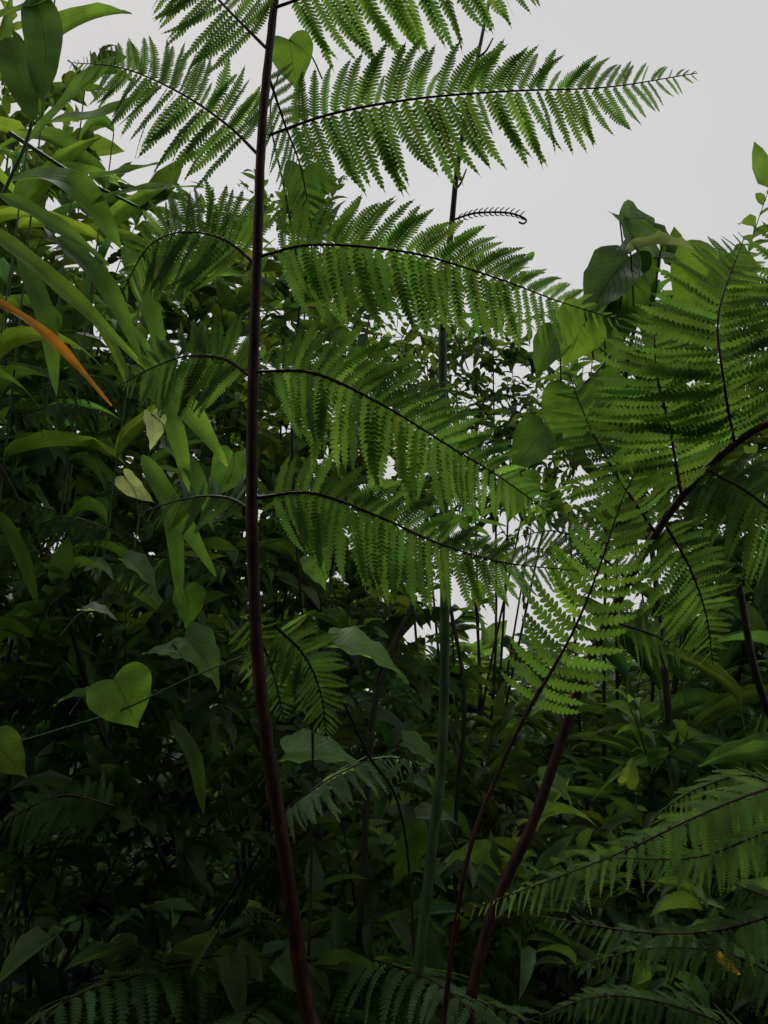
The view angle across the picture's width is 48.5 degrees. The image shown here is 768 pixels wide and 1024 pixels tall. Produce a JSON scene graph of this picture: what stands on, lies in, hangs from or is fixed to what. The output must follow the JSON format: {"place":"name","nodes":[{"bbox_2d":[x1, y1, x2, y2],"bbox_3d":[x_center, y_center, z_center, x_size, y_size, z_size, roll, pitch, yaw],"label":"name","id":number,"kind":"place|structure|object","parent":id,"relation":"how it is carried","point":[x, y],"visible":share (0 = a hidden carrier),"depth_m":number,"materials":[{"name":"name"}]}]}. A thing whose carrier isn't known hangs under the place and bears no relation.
{"place":"outdoors","nodes":[
{"label":"outdoors","id":0,"kind":"place"},
{"bbox_2d":[0,697,765,1023],"bbox_3d":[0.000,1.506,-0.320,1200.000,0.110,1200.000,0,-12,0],"label":"ground","id":1,"kind":"structure","parent":0,"point":[20,979],"depth_m":7.05,"materials":[{"name":"soil"}]},
{"bbox_2d":[0,769,113,852],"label":"fern","id":2,"kind":"object","parent":1,"relation":"on","point":[60,811],"visible":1,"depth_m":2.28,"materials":[{"name":"green plant"}]},
{"bbox_2d":[0,0,248,1021],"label":"bamboo plant","id":3,"kind":"object","parent":1,"relation":"on","point":[28,66],"visible":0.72,"depth_m":2.62,"materials":[{"name":"green plant"}]},
{"bbox_2d":[0,375,227,602],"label":"climbing fern","id":4,"kind":"object","parent":3,"relation":"attached to","point":[67,523],"visible":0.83,"depth_m":2.88,"materials":[{"name":"green plant"}]},
{"bbox_2d":[1,971,299,1023],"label":"fern","id":5,"kind":"object","parent":1,"relation":"on","point":[83,1019],"visible":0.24,"depth_m":2.51,"materials":[{"name":"green plant"}]},
{"bbox_2d":[0,0,327,929],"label":"shrub","id":6,"kind":"object","parent":1,"relation":"on","point":[44,464],"visible":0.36,"depth_m":3.76,"materials":[{"name":"green plant"}]},
{"bbox_2d":[0,44,405,894],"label":"broadleaf tree","id":7,"kind":"object","parent":1,"relation":"on","point":[102,146],"visible":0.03,"depth_m":6.76,"materials":[{"name":"green plant"}]},
{"bbox_2d":[0,517,432,1023],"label":"shrub","id":8,"kind":"object","parent":1,"relation":"on","point":[235,961],"visible":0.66,"depth_m":2.88,"materials":[{"name":"green plant"}]},
{"bbox_2d":[62,198,507,936],"bbox_3d":[-0.497,0.034,7.301,3.256,6.194,4.794,0,-12,0],"label":"broadleaf tree","id":9,"kind":"object","parent":1,"relation":"on","point":[190,804],"visible":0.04,"depth_m":7.23,"materials":[{"name":"green plant"}]},
{"bbox_2d":[19,755,555,1023],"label":"fern","id":10,"kind":"object","parent":1,"relation":"on","point":[386,993],"visible":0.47,"depth_m":2.45,"materials":[{"name":"green plant"}]},
{"bbox_2d":[96,161,512,950],"bbox_3d":[-0.303,0.044,4.676,2.422,5.071,1.962,4,-13,-19],"label":"shrub","id":11,"kind":"object","parent":1,"relation":"on","point":[274,449],"visible":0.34,"depth_m":4.62,"materials":[{"name":"green plant"}]},
{"bbox_2d":[0,30,638,962],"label":"climbing vine","id":12,"kind":"object","parent":1,"relation":"on","point":[122,696],"visible":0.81,"depth_m":2.53,"materials":[{"name":"green plant"}]},
{"bbox_2d":[0,818,767,1023],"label":"undergrowth","id":13,"kind":"object","parent":1,"relation":"on","point":[218,891],"visible":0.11,"depth_m":5.10,"materials":[{"name":"green plant"}]},
{"bbox_2d":[0,463,767,1023],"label":"dead stems","id":14,"kind":"object","parent":1,"relation":"on","point":[756,675],"visible":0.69,"depth_m":2.99,"materials":[{"name":"brown plant"}]},
{"bbox_2d":[7,564,762,834],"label":"distant trees","id":15,"kind":"object","parent":1,"relation":"on","point":[516,698],"visible":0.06,"depth_m":11.05,"materials":[{"name":"green plant"}]},
{"bbox_2d":[69,0,767,1023],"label":"tree fern","id":16,"kind":"object","parent":1,"relation":"on","point":[687,412],"visible":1,"depth_m":2.03,"materials":[{"name":"green plant"}]},
{"bbox_2d":[175,584,743,1023],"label":"shrub","id":17,"kind":"object","parent":1,"relation":"on","point":[487,866],"visible":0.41,"depth_m":3.36,"materials":[{"name":"green plant"}]},
{"bbox_2d":[346,250,641,919],"bbox_3d":[0.821,0.395,6.172,2.402,5.000,1.844,0,-12,0],"label":"leaved tree","id":18,"kind":"object","parent":1,"relation":"on","point":[512,356],"visible":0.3,"depth_m":6.33,"materials":[{"name":"green plant"}]},
{"bbox_2d":[454,558,767,1023],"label":"wild ginger plant","id":19,"kind":"object","parent":1,"relation":"on","point":[748,743],"visible":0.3,"depth_m":3.54,"materials":[{"name":"green plant"}]},
{"bbox_2d":[455,765,767,1023],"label":"fern","id":20,"kind":"object","parent":1,"relation":"on","point":[756,798],"visible":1,"depth_m":1.83,"materials":[{"name":"green plant"}]},
{"bbox_2d":[487,142,767,1012],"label":"shrub","id":21,"kind":"object","parent":1,"relation":"on","point":[760,172],"visible":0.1,"depth_m":4.24,"materials":[{"name":"green plant"}]},
{"bbox_2d":[499,199,759,1015],"bbox_3d":[0.968,0.527,3.224,0.770,3.411,0.945,6,-13,-25],"label":"climbing aroid","id":22,"kind":"object","parent":1,"relation":"on","point":[618,281],"visible":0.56,"depth_m":3.32,"materials":[{"name":"green plant"}]},
{"bbox_2d":[505,595,767,1023],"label":"shrub","id":23,"kind":"object","parent":1,"relation":"on","point":[686,905],"visible":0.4,"depth_m":3.16,"materials":[{"name":"green plant"}]},
{"bbox_2d":[579,227,767,875],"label":"broadleaf tree","id":24,"kind":"object","parent":1,"relation":"on","point":[675,232],"depth_m":6.86,"materials":[{"name":"green plant"}]},
{"bbox_2d":[0,0,767,695],"label":"sky","id":25,"kind":"structure","parent":0,"point":[687,166],"materials":[{"name":"white"}]}
]}

